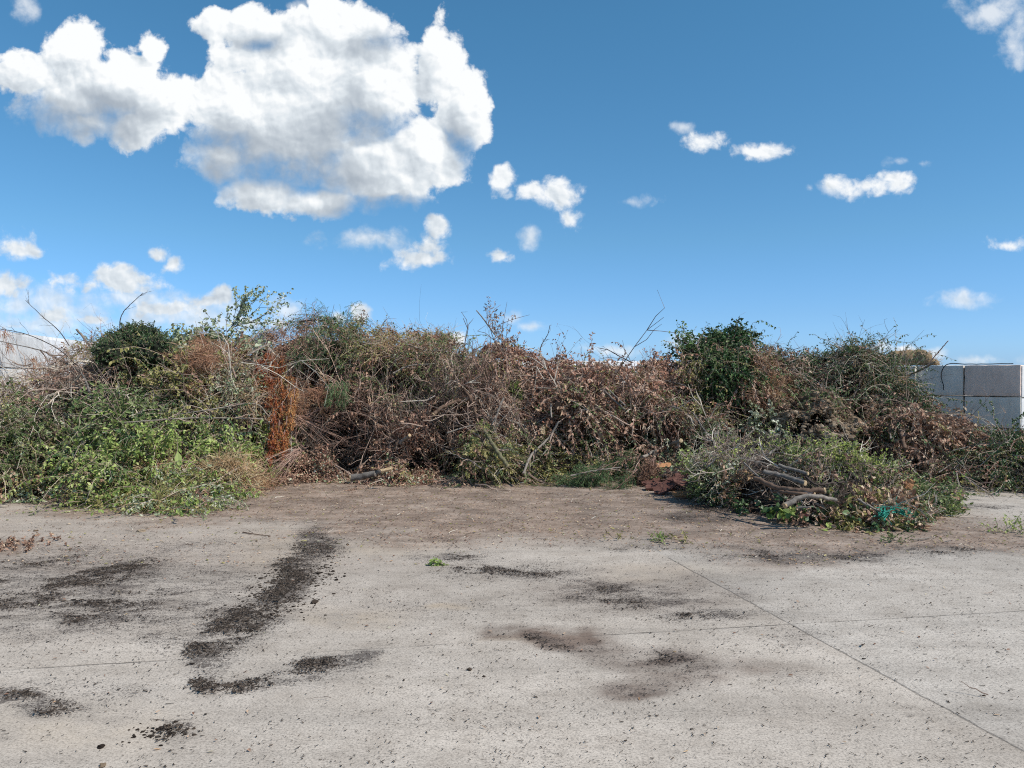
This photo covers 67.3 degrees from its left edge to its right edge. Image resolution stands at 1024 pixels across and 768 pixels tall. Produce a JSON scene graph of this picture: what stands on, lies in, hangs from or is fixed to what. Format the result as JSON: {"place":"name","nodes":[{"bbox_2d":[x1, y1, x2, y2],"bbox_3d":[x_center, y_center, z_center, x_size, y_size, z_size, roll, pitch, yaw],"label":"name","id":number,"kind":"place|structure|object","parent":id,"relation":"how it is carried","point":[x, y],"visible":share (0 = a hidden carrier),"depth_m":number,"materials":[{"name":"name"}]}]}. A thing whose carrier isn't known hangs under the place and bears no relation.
{"place":"outdoors","nodes":[
{"label":"outdoors","id":0,"kind":"place"},
{"bbox_2d":[0,395,1023,767],"bbox_3d":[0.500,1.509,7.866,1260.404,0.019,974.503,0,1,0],"label":"ground","id":1,"kind":"structure","parent":0,"point":[280,709],"depth_m":4.69,"materials":[{"name":"concrete"}]},
{"bbox_2d":[0,532,66,551],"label":"leaf tuft","id":2,"kind":"object","parent":1,"relation":"on","point":[25,542],"visible":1,"depth_m":7.25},
{"bbox_2d":[0,377,80,506],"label":"hedge clippings","id":3,"kind":"object","parent":1,"relation":"on","point":[7,465],"visible":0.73,"depth_m":10.08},
{"bbox_2d":[0,331,94,418],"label":"block wall","id":4,"kind":"structure","parent":1,"relation":"on","point":[29,341],"depth_m":12.62,"materials":[{"name":"concrete"}]},
{"bbox_2d":[0,463,104,504],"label":"leaf litter","id":5,"kind":"object","parent":1,"relation":"on","point":[16,475],"visible":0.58,"depth_m":9.75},
{"bbox_2d":[0,303,145,459],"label":"dry brush","id":6,"kind":"object","parent":1,"relation":"on","point":[46,380],"visible":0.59,"depth_m":11.39,"materials":[{"name":"brown plant"}]},
{"bbox_2d":[1,323,78,366],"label":"fallen branch","id":7,"kind":"object","parent":6,"relation":"on","point":[37,338],"visible":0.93,"depth_m":11.66,"materials":[{"name":"wood"}]},
{"bbox_2d":[0,341,92,392],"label":"fallen branch","id":8,"kind":"object","parent":6,"relation":"on","point":[79,371],"visible":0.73,"depth_m":11.56,"materials":[{"name":"wood"}]},
{"bbox_2d":[0,344,226,478],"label":"leafy cuttings","id":9,"kind":"object","parent":1,"relation":"on","point":[121,408],"visible":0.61,"depth_m":10.69,"materials":[{"name":"plant"}]},
{"bbox_2d":[17,449,276,519],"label":"clippings","id":10,"kind":"object","parent":1,"relation":"on","point":[177,495],"visible":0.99,"depth_m":9.40,"materials":[{"name":"plant"}]},
{"bbox_2d":[0,361,306,514],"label":"leafy cuttings","id":11,"kind":"object","parent":1,"relation":"on","point":[106,460],"visible":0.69,"depth_m":10.18,"materials":[{"name":"plant"}]},
{"bbox_2d":[124,404,263,428],"bbox_3d":[-4.375,0.476,10.721,0.328,0.410,2.011,0,1,38],"label":"fallen branch","id":12,"kind":"object","parent":11,"relation":"on","point":[169,418],"visible":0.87,"depth_m":10.67,"materials":[{"name":"wood"}]},
{"bbox_2d":[101,435,286,496],"bbox_3d":[-4.350,1.043,10.518,2.548,0.887,1.848,0,1,-18],"label":"straw tangle","id":13,"kind":"object","parent":1,"relation":"on","point":[233,463],"visible":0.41,"depth_m":10.22,"materials":[{"name":"brown plant"}]},
{"bbox_2d":[141,313,327,470],"bbox_3d":[-4.648,0.124,13.099,2.967,2.667,5.419,0,1,-25],"label":"twiggy brush","id":14,"kind":"object","parent":1,"relation":"on","point":[228,380],"visible":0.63,"depth_m":11.64,"materials":[{"name":"plant"}]},
{"bbox_2d":[173,391,271,420],"bbox_3d":[-4.071,0.344,11.106,0.394,0.465,1.503,0,1,38],"label":"fallen branch","id":15,"kind":"object","parent":14,"relation":"on","point":[231,405],"visible":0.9,"depth_m":11.11,"materials":[{"name":"wood"}]},
{"bbox_2d":[252,349,299,467],"bbox_3d":[-3.594,0.352,11.892,0.743,1.816,1.507,0,1,-28],"label":"conifer bough","id":16,"kind":"object","parent":14,"relation":"on","point":[284,439],"visible":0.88,"depth_m":11.82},
{"bbox_2d":[121,538,360,745],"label":"mulch clumps","id":17,"kind":"object","parent":1,"relation":"on","point":[176,721],"visible":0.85,"depth_m":5.55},
{"bbox_2d":[255,445,303,488],"bbox_3d":[-3.435,1.195,10.994,0.795,0.632,0.876,0,1,0],"label":"twig bundle","id":18,"kind":"object","parent":1,"relation":"on","point":[297,452],"visible":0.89,"depth_m":11.15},
{"bbox_2d":[262,440,469,490],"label":"leaf litter","id":19,"kind":"object","parent":1,"relation":"on","point":[399,472],"visible":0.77,"depth_m":11.67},
{"bbox_2d":[350,471,376,480],"bbox_3d":[-2.201,1.360,11.370,0.402,0.165,0.112,0,1,9],"label":"cut log","id":20,"kind":"object","parent":19,"relation":"on","point":[362,476],"visible":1,"depth_m":11.33,"materials":[{"name":"grey wood"}]},
{"bbox_2d":[261,363,476,481],"bbox_3d":[-2.245,0.500,13.699,4.090,1.906,5.192,0,1,-14],"label":"dark brush","id":21,"kind":"object","parent":1,"relation":"on","point":[414,426],"visible":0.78,"depth_m":12.12,"materials":[{"name":"brown plant"}]},
{"bbox_2d":[294,398,353,456],"bbox_3d":[-2.922,0.703,12.204,0.695,1.002,0.976,0,1,36],"label":"twig bundle","id":22,"kind":"object","parent":21,"relation":"on","point":[303,423],"visible":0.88,"depth_m":12.18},
{"bbox_2d":[323,376,354,413],"bbox_3d":[-2.731,0.171,12.056,0.497,0.598,0.432,0,1,0],"label":"conifer bough","id":23,"kind":"object","parent":21,"relation":"on","point":[332,388],"visible":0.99,"depth_m":12.05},
{"bbox_2d":[283,300,436,410],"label":"conifer cuttings","id":24,"kind":"object","parent":21,"relation":"on","point":[330,330],"visible":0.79,"depth_m":12.73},
{"bbox_2d":[265,324,508,459],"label":"leaf cuttings","id":25,"kind":"object","parent":1,"relation":"on","point":[358,389],"visible":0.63,"depth_m":12.55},
{"bbox_2d":[425,557,448,565],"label":"leaf tuft","id":26,"kind":"object","parent":1,"relation":"on","point":[431,561],"visible":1,"depth_m":6.49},
{"bbox_2d":[395,291,584,482],"bbox_3d":[-0.427,-0.055,13.550,3.365,3.019,5.321,0,1,0],"label":"branch tangle","id":27,"kind":"object","parent":1,"relation":"on","point":[483,396],"visible":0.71,"depth_m":12.38,"materials":[{"name":"brown plant"}]},
{"bbox_2d":[432,398,478,415],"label":"fallen branch","id":28,"kind":"object","parent":27,"relation":"on","point":[435,412],"visible":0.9,"depth_m":11.96,"materials":[{"name":"wood"}]},
{"bbox_2d":[507,380,523,407],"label":"moss tuft","id":29,"kind":"object","parent":27,"relation":"on","point":[513,391],"visible":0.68,"depth_m":12.66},
{"bbox_2d":[0,504,1014,741],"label":"mulch debris","id":30,"kind":"object","parent":1,"relation":"on","point":[250,625],"visible":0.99,"depth_m":5.38,"materials":[{"name":"soil"}]},
{"bbox_2d":[0,336,1023,497],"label":"compost mound","id":31,"kind":"object","parent":1,"relation":"on","point":[37,493],"visible":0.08,"depth_m":12.65,"materials":[{"name":"plant"}]},
{"bbox_2d":[88,323,229,429],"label":"vine cuttings","id":32,"kind":"object","parent":31,"relation":"on","point":[144,377],"visible":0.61,"depth_m":11.43,"materials":[{"name":"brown plant"}]},
{"bbox_2d":[85,318,183,370],"bbox_3d":[-5.845,-0.626,12.164,1.358,0.865,1.802,0,1,-18],"label":"round bush","id":33,"kind":"object","parent":32,"relation":"on","point":[153,338],"visible":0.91,"depth_m":11.64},
{"bbox_2d":[156,325,270,416],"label":"grass clippings","id":34,"kind":"object","parent":31,"relation":"on","point":[200,357],"depth_m":11.57,"materials":[{"name":"plant"}]},
{"bbox_2d":[161,320,273,375],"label":"silver leaf cuttings","id":35,"kind":"object","parent":31,"relation":"on","point":[176,333],"visible":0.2,"depth_m":12.97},
{"bbox_2d":[189,305,259,341],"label":"leafy branch","id":36,"kind":"object","parent":35,"relation":"on","point":[214,320],"visible":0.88,"depth_m":13.28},
{"bbox_2d":[227,284,289,331],"bbox_3d":[-4.470,-1.325,13.610,1.074,0.857,0.662,0,1,-10],"label":"leafy branch","id":37,"kind":"object","parent":35,"relation":"on","point":[244,306],"visible":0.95,"depth_m":13.48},
{"bbox_2d":[223,300,358,441],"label":"red twig brush","id":38,"kind":"object","parent":31,"relation":"on","point":[276,351],"visible":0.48,"depth_m":12.64,"materials":[{"name":"plant"}]},
{"bbox_2d":[246,288,301,340],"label":"leafy branch","id":39,"kind":"object","parent":38,"relation":"on","point":[264,326],"visible":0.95,"depth_m":13.12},
{"bbox_2d":[320,309,496,422],"bbox_3d":[-1.751,-0.362,13.688,3.115,2.031,3.318,0,1,0],"label":"mixed brush","id":40,"kind":"object","parent":31,"relation":"on","point":[396,337],"visible":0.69,"depth_m":12.98,"materials":[{"name":"plant"}]},
{"bbox_2d":[452,331,617,418],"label":"dead leaf brush","id":41,"kind":"object","parent":31,"relation":"on","point":[518,353],"visible":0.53,"depth_m":13.18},
{"bbox_2d":[484,296,515,349],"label":"withered weed","id":42,"kind":"object","parent":41,"relation":"on","point":[494,327],"visible":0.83,"depth_m":13.65,"materials":[{"name":"brown plant"}]},
{"bbox_2d":[546,330,580,376],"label":"withered weed","id":43,"kind":"object","parent":41,"relation":"on","point":[560,350],"visible":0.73,"depth_m":13.45,"materials":[{"name":"red plant"}]},
{"bbox_2d":[675,316,781,413],"bbox_3d":[3.830,-0.290,13.586,1.880,1.904,2.404,0,1,10],"label":"ivy shrub","id":44,"kind":"object","parent":31,"relation":"on","point":[716,359],"visible":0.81,"depth_m":13.01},
{"bbox_2d":[718,327,819,422],"bbox_3d":[4.802,-0.040,14.340,1.797,1.876,4.541,0,1,22],"label":"bush","id":45,"kind":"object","parent":31,"relation":"on","point":[778,386],"depth_m":12.78,"materials":[{"name":"plant"}]},
{"bbox_2d":[708,331,857,422],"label":"dark brush","id":46,"kind":"object","parent":31,"relation":"on","point":[807,360],"visible":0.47,"depth_m":13.26,"materials":[{"name":"brown plant"}]},
{"bbox_2d":[817,333,887,382],"bbox_3d":[6.170,-0.463,13.849,1.284,0.902,1.453,0,1,0],"label":"leafy branch","id":47,"kind":"object","parent":46,"relation":"on","point":[844,357],"visible":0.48,"depth_m":13.52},
{"bbox_2d":[742,376,906,458],"bbox_3d":[5.860,0.573,14.080,2.636,1.445,5.306,0,1,23],"label":"brush pile","id":48,"kind":"object","parent":31,"relation":"on","point":[814,401],"visible":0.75,"depth_m":12.23,"materials":[{"name":"brown plant"}]},
{"bbox_2d":[773,312,971,452],"bbox_3d":[6.150,0.048,13.960,3.297,2.618,4.545,0,1,15],"label":"leafy brush","id":49,"kind":"object","parent":31,"relation":"on","point":[882,372],"visible":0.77,"depth_m":13.10,"materials":[{"name":"plant"}]},
{"bbox_2d":[0,480,1023,767],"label":"wood chips","id":50,"kind":"object","parent":1,"relation":"on","point":[484,636],"visible":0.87,"depth_m":4.72,"materials":[{"name":"wood"}]},
{"bbox_2d":[0,477,1023,751],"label":"leaf debris","id":51,"kind":"object","parent":1,"relation":"on","point":[524,527],"visible":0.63,"depth_m":8.09,"materials":[{"name":"plant"}]},
{"bbox_2d":[429,375,668,493],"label":"thuja clippings","id":52,"kind":"object","parent":1,"relation":"on","point":[474,449],"visible":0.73,"depth_m":11.54,"materials":[{"name":"green plant"}]},
{"bbox_2d":[462,385,482,431],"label":"fallen branch","id":53,"kind":"object","parent":52,"relation":"on","point":[473,407],"visible":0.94,"depth_m":12.02,"materials":[{"name":"wood"}]},
{"bbox_2d":[482,428,508,467],"bbox_3d":[-0.295,0.933,11.335,0.171,0.519,0.891,0,1,-26],"label":"mossy log","id":54,"kind":"object","parent":52,"relation":"on","point":[500,456],"visible":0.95,"depth_m":11.03,"materials":[{"name":"wood"}]},
{"bbox_2d":[522,421,558,474],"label":"fallen branch","id":55,"kind":"object","parent":52,"relation":"on","point":[530,455],"visible":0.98,"depth_m":11.40,"materials":[{"name":"wood"}]},
{"bbox_2d":[539,464,606,486],"bbox_3d":[0.875,1.319,11.249,1.059,0.317,0.598,0,1,0],"label":"conifer bough","id":56,"kind":"object","parent":1,"relation":"on","point":[566,484],"visible":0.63,"depth_m":11.20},
{"bbox_2d":[488,347,699,470],"bbox_3d":[1.468,0.412,13.796,3.919,2.080,5.251,0,1,0],"label":"brown brush","id":57,"kind":"object","parent":1,"relation":"on","point":[579,406],"visible":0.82,"depth_m":12.09,"materials":[{"name":"red plant"}]},
{"bbox_2d":[655,419,687,441],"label":"red dead bush","id":58,"kind":"object","parent":57,"relation":"on","point":[667,433],"visible":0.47,"depth_m":12.26,"materials":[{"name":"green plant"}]},
{"bbox_2d":[568,449,642,489],"bbox_3d":[1.457,1.295,11.449,1.082,0.599,1.538,0,1,29],"label":"conifer bough","id":59,"kind":"object","parent":1,"relation":"on","point":[596,475],"visible":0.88,"depth_m":11.09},
{"bbox_2d":[570,464,621,475],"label":"fallen branch","id":60,"kind":"object","parent":59,"relation":"on","point":[601,468],"visible":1,"depth_m":11.01,"materials":[{"name":"wood"}]},
{"bbox_2d":[625,456,662,486],"bbox_3d":[1.981,1.289,11.300,0.520,0.432,0.468,0,1,-39],"label":"dead bough","id":61,"kind":"object","parent":59,"relation":"on","point":[644,474],"visible":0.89,"depth_m":11.29,"materials":[{"name":"brown plant"}]},
{"bbox_2d":[622,450,687,490],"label":"bark litter","id":62,"kind":"object","parent":1,"relation":"on","point":[663,473],"visible":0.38,"depth_m":11.08,"materials":[{"name":"red plant"}]},
{"bbox_2d":[481,360,830,382],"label":"block wall","id":63,"kind":"structure","parent":1,"relation":"on","point":[635,362],"depth_m":29.37,"materials":[{"name":"white concrete"}]},
{"bbox_2d":[525,290,787,440],"bbox_3d":[2.336,-0.065,13.729,4.722,2.798,4.066,0,1,0],"label":"dead leaf brush","id":64,"kind":"object","parent":1,"relation":"on","point":[618,374],"visible":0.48,"depth_m":12.72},
{"bbox_2d":[662,320,722,371],"bbox_3d":[3.252,-0.647,14.084,1.087,1.092,1.313,0,1,0],"label":"pale leaf bush","id":65,"kind":"object","parent":64,"relation":"on","point":[687,346],"visible":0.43,"depth_m":13.99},
{"bbox_2d":[647,531,667,543],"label":"leaf tuft","id":66,"kind":"object","parent":1,"relation":"on","point":[659,535],"visible":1,"depth_m":7.44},
{"bbox_2d":[643,482,677,489],"bbox_3d":[2.083,1.421,10.751,0.489,0.112,0.198,0,1,8],"label":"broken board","id":67,"kind":"object","parent":1,"relation":"on","point":[650,485],"visible":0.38,"depth_m":10.76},
{"bbox_2d":[653,472,680,494],"bbox_3d":[2.134,1.351,10.415,0.461,0.305,0.161,0,1,-14],"label":"broken board","id":68,"kind":"object","parent":1,"relation":"on","point":[664,487],"visible":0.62,"depth_m":10.38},
{"bbox_2d":[672,490,693,497],"bbox_3d":[2.239,1.434,10.023,0.317,0.085,0.108,0,1,-16],"label":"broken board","id":69,"kind":"object","parent":1,"relation":"on","point":[678,494],"visible":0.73,"depth_m":9.99,"materials":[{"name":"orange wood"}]},
{"bbox_2d":[552,378,815,485],"bbox_3d":[3.160,0.601,14.114,4.586,1.696,6.735,0,1,19],"label":"grey green brush","id":70,"kind":"object","parent":1,"relation":"on","point":[649,445],"visible":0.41,"depth_m":12.08,"materials":[{"name":"brown plant"}]},
{"bbox_2d":[641,438,682,458],"bbox_3d":[2.223,0.974,11.904,0.678,0.294,0.584,0,1,-10],"label":"round log","id":71,"kind":"object","parent":70,"relation":"on","point":[678,441],"visible":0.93,"depth_m":11.81,"materials":[{"name":"wood"}]},
{"bbox_2d":[697,417,735,445],"bbox_3d":[3.178,0.782,12.172,0.631,0.559,0.761,0,1,40],"label":"conifer bough","id":72,"kind":"object","parent":70,"relation":"on","point":[716,423],"visible":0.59,"depth_m":12.04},
{"bbox_2d":[635,329,767,446],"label":"dry leaf brush","id":73,"kind":"object","parent":1,"relation":"on","point":[696,406],"visible":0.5,"depth_m":12.74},
{"bbox_2d":[661,421,761,506],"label":"leafy twigs","id":74,"kind":"object","parent":1,"relation":"on","point":[689,462],"visible":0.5,"depth_m":9.82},
{"bbox_2d":[683,464,741,503],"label":"green bush","id":75,"kind":"object","parent":1,"relation":"on","point":[697,489],"visible":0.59,"depth_m":9.57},
{"bbox_2d":[683,460,770,504],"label":"brown sprigs","id":76,"kind":"object","parent":1,"relation":"on","point":[724,493],"visible":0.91,"depth_m":9.29,"materials":[{"name":"plant"}]},
{"bbox_2d":[674,414,833,511],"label":"bare twigs","id":77,"kind":"object","parent":1,"relation":"on","point":[717,451],"visible":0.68,"depth_m":9.63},
{"bbox_2d":[743,462,791,505],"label":"fallen branch","id":78,"kind":"object","parent":77,"relation":"on","point":[757,475],"visible":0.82,"depth_m":8.69,"materials":[{"name":"wood"}]},
{"bbox_2d":[772,490,815,494],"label":"cut log","id":79,"kind":"object","parent":78,"relation":"on","point":[789,492],"visible":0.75,"depth_m":8.05,"materials":[{"name":"brown wood"}]},
{"bbox_2d":[673,463,866,522],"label":"shaded twigs","id":80,"kind":"object","parent":1,"relation":"on","point":[740,506],"visible":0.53,"depth_m":9.03,"materials":[{"name":"brown plant"}]},
{"bbox_2d":[672,473,702,494],"bbox_3d":[2.263,1.275,9.820,0.422,0.268,0.161,0,1,15],"label":"broken board","id":81,"kind":"object","parent":80,"relation":"on","point":[678,479],"visible":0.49,"depth_m":9.82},
{"bbox_2d":[803,474,848,487],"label":"fallen branch","id":82,"kind":"object","parent":80,"relation":"on","point":[815,484],"visible":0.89,"depth_m":8.50,"materials":[{"name":"wood"}]},
{"bbox_2d":[658,453,886,522],"bbox_3d":[3.177,1.315,10.614,4.759,0.737,3.952,0,1,35],"label":"compost mound","id":83,"kind":"object","parent":1,"relation":"on","point":[753,497],"visible":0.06,"depth_m":9.32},
{"bbox_2d":[721,426,860,524],"bbox_3d":[3.411,0.989,9.677,1.453,1.014,3.626,0,1,18],"label":"brush pile","id":84,"kind":"object","parent":1,"relation":"on","point":[790,483],"visible":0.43,"depth_m":8.82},
{"bbox_2d":[763,469,806,485],"bbox_3d":[3.040,1.035,8.548,0.124,0.135,0.505,-1,1,-43],"label":"cut log","id":85,"kind":"object","parent":84,"relation":"on","point":[791,478],"visible":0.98,"depth_m":8.54,"materials":[{"name":"wood"}]},
{"bbox_2d":[778,463,808,474],"bbox_3d":[3.216,0.969,8.764,0.342,0.111,0.106,0,1,38],"label":"cut log","id":86,"kind":"object","parent":84,"relation":"on","point":[793,469],"visible":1,"depth_m":8.76,"materials":[{"name":"grey wood"}]},
{"bbox_2d":[782,494,836,507],"bbox_3d":[3.086,1.207,7.954,0.576,0.156,0.121,0,1,0],"label":"curved log","id":87,"kind":"object","parent":84,"relation":"on","point":[795,499],"visible":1,"depth_m":7.92,"materials":[{"name":"wood"}]},
{"bbox_2d":[753,476,825,493],"bbox_3d":[2.959,1.096,8.255,0.207,0.133,0.803,0,1,-38],"label":"cut log","id":88,"kind":"object","parent":87,"relation":"on","point":[812,490],"visible":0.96,"depth_m":8.13,"materials":[{"name":"wood"}]},
{"bbox_2d":[754,493,861,530],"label":"leafy sprigs","id":89,"kind":"object","parent":1,"relation":"on","point":[785,515],"visible":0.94,"depth_m":8.29,"materials":[{"name":"green plant"}]},
{"bbox_2d":[663,412,1009,490],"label":"shaded litter","id":90,"kind":"object","parent":1,"relation":"on","point":[933,474],"visible":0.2,"depth_m":11.36,"materials":[{"name":"brown plant"}]},
{"bbox_2d":[739,398,785,445],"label":"white leaf sprig","id":91,"kind":"object","parent":90,"relation":"on","point":[756,415],"visible":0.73,"depth_m":12.28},
{"bbox_2d":[759,422,927,504],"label":"leafy sprigs","id":92,"kind":"object","parent":1,"relation":"on","point":[879,472],"visible":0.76,"depth_m":9.46,"materials":[{"name":"green plant"}]},
{"bbox_2d":[806,431,850,472],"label":"leafy sprig","id":93,"kind":"object","parent":92,"relation":"on","point":[825,456],"visible":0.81,"depth_m":9.57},
{"bbox_2d":[903,478,914,489],"bbox_3d":[4.746,1.199,9.197,0.134,0.148,0.067,0,1,27],"label":"wood chunk","id":94,"kind":"object","parent":92,"relation":"on","point":[910,485],"visible":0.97,"depth_m":9.18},
{"bbox_2d":[815,467,953,534],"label":"dead leaf sprigs","id":95,"kind":"object","parent":1,"relation":"on","point":[869,495],"visible":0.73,"depth_m":8.21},
{"bbox_2d":[873,497,920,524],"bbox_3d":[4.041,1.386,8.161,0.880,0.373,0.349,-1,1,-40],"label":"net scrap","id":96,"kind":"object","parent":95,"relation":"on","point":[884,512],"visible":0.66,"depth_m":8.19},
{"bbox_2d":[880,527,914,544],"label":"leaf tuft","id":97,"kind":"object","parent":1,"relation":"on","point":[890,537],"visible":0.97,"depth_m":7.42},
{"bbox_2d":[826,344,996,479],"bbox_3d":[7.078,0.401,13.477,2.517,2.110,5.829,0,1,29],"label":"root brush","id":98,"kind":"object","parent":1,"relation":"on","point":[899,421],"visible":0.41,"depth_m":11.98,"materials":[{"name":"brown plant"}]},
{"bbox_2d":[898,426,906,450],"bbox_3d":[5.912,0.790,11.691,0.094,0.359,1.162,0,1,22],"label":"broken log","id":99,"kind":"object","parent":98,"relation":"on","point":[902,436],"visible":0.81,"depth_m":11.34,"materials":[{"name":"brown wood"}]},
{"bbox_2d":[906,360,956,411],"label":"leafy branch","id":100,"kind":"object","parent":98,"relation":"on","point":[921,381],"visible":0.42,"depth_m":13.49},
{"bbox_2d":[869,385,1009,480],"bbox_3d":[7.319,0.721,13.313,2.096,1.474,5.675,0,1,25],"label":"dead leaf pile","id":101,"kind":"object","parent":1,"relation":"on","point":[958,437],"visible":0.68,"depth_m":11.63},
{"bbox_2d":[896,471,993,522],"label":"leafy sprigs","id":102,"kind":"object","parent":1,"relation":"on","point":[947,500],"visible":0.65,"depth_m":8.97,"materials":[{"name":"green plant"}]},
{"bbox_2d":[882,365,1023,441],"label":"block wall","id":103,"kind":"structure","parent":1,"relation":"on","point":[1001,380],"depth_m":14.82,"materials":[{"name":"concrete"}]},
{"bbox_2d":[897,344,919,364],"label":"bush","id":104,"kind":"object","parent":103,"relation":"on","point":[908,356],"visible":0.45,"depth_m":15.71,"materials":[{"name":"plant"}]},
{"bbox_2d":[910,348,938,364],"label":"bush","id":105,"kind":"object","parent":103,"relation":"on","point":[927,357],"visible":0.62,"depth_m":15.55,"materials":[{"name":"plant"}]},
{"bbox_2d":[897,399,1023,497],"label":"hedge clippings","id":106,"kind":"object","parent":1,"relation":"on","point":[1013,448],"visible":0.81,"depth_m":10.95,"materials":[{"name":"green plant"}]},
{"bbox_2d":[952,428,1014,451],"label":"fallen branch","id":107,"kind":"object","parent":106,"relation":"on","point":[985,443],"visible":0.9,"depth_m":11.23,"materials":[{"name":"wood"}]},
{"bbox_2d":[956,470,996,499],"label":"fallen branch","id":108,"kind":"object","parent":1,"relation":"on","point":[986,491],"visible":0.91,"depth_m":9.95,"materials":[{"name":"wood"}]},
{"bbox_2d":[979,512,1023,534],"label":"leaf tuft","id":109,"kind":"object","parent":1,"relation":"on","point":[1013,526],"visible":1,"depth_m":7.85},
{"bbox_2d":[988,366,1023,428],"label":"block wall","id":110,"kind":"structure","parent":1,"relation":"on","point":[1022,393],"depth_m":14.39,"materials":[{"name":"concrete"}]},
{"bbox_2d":[0,0,1023,376],"label":"sky","id":111,"kind":"structure","parent":0,"point":[793,166],"materials":[{"name":"blue"}]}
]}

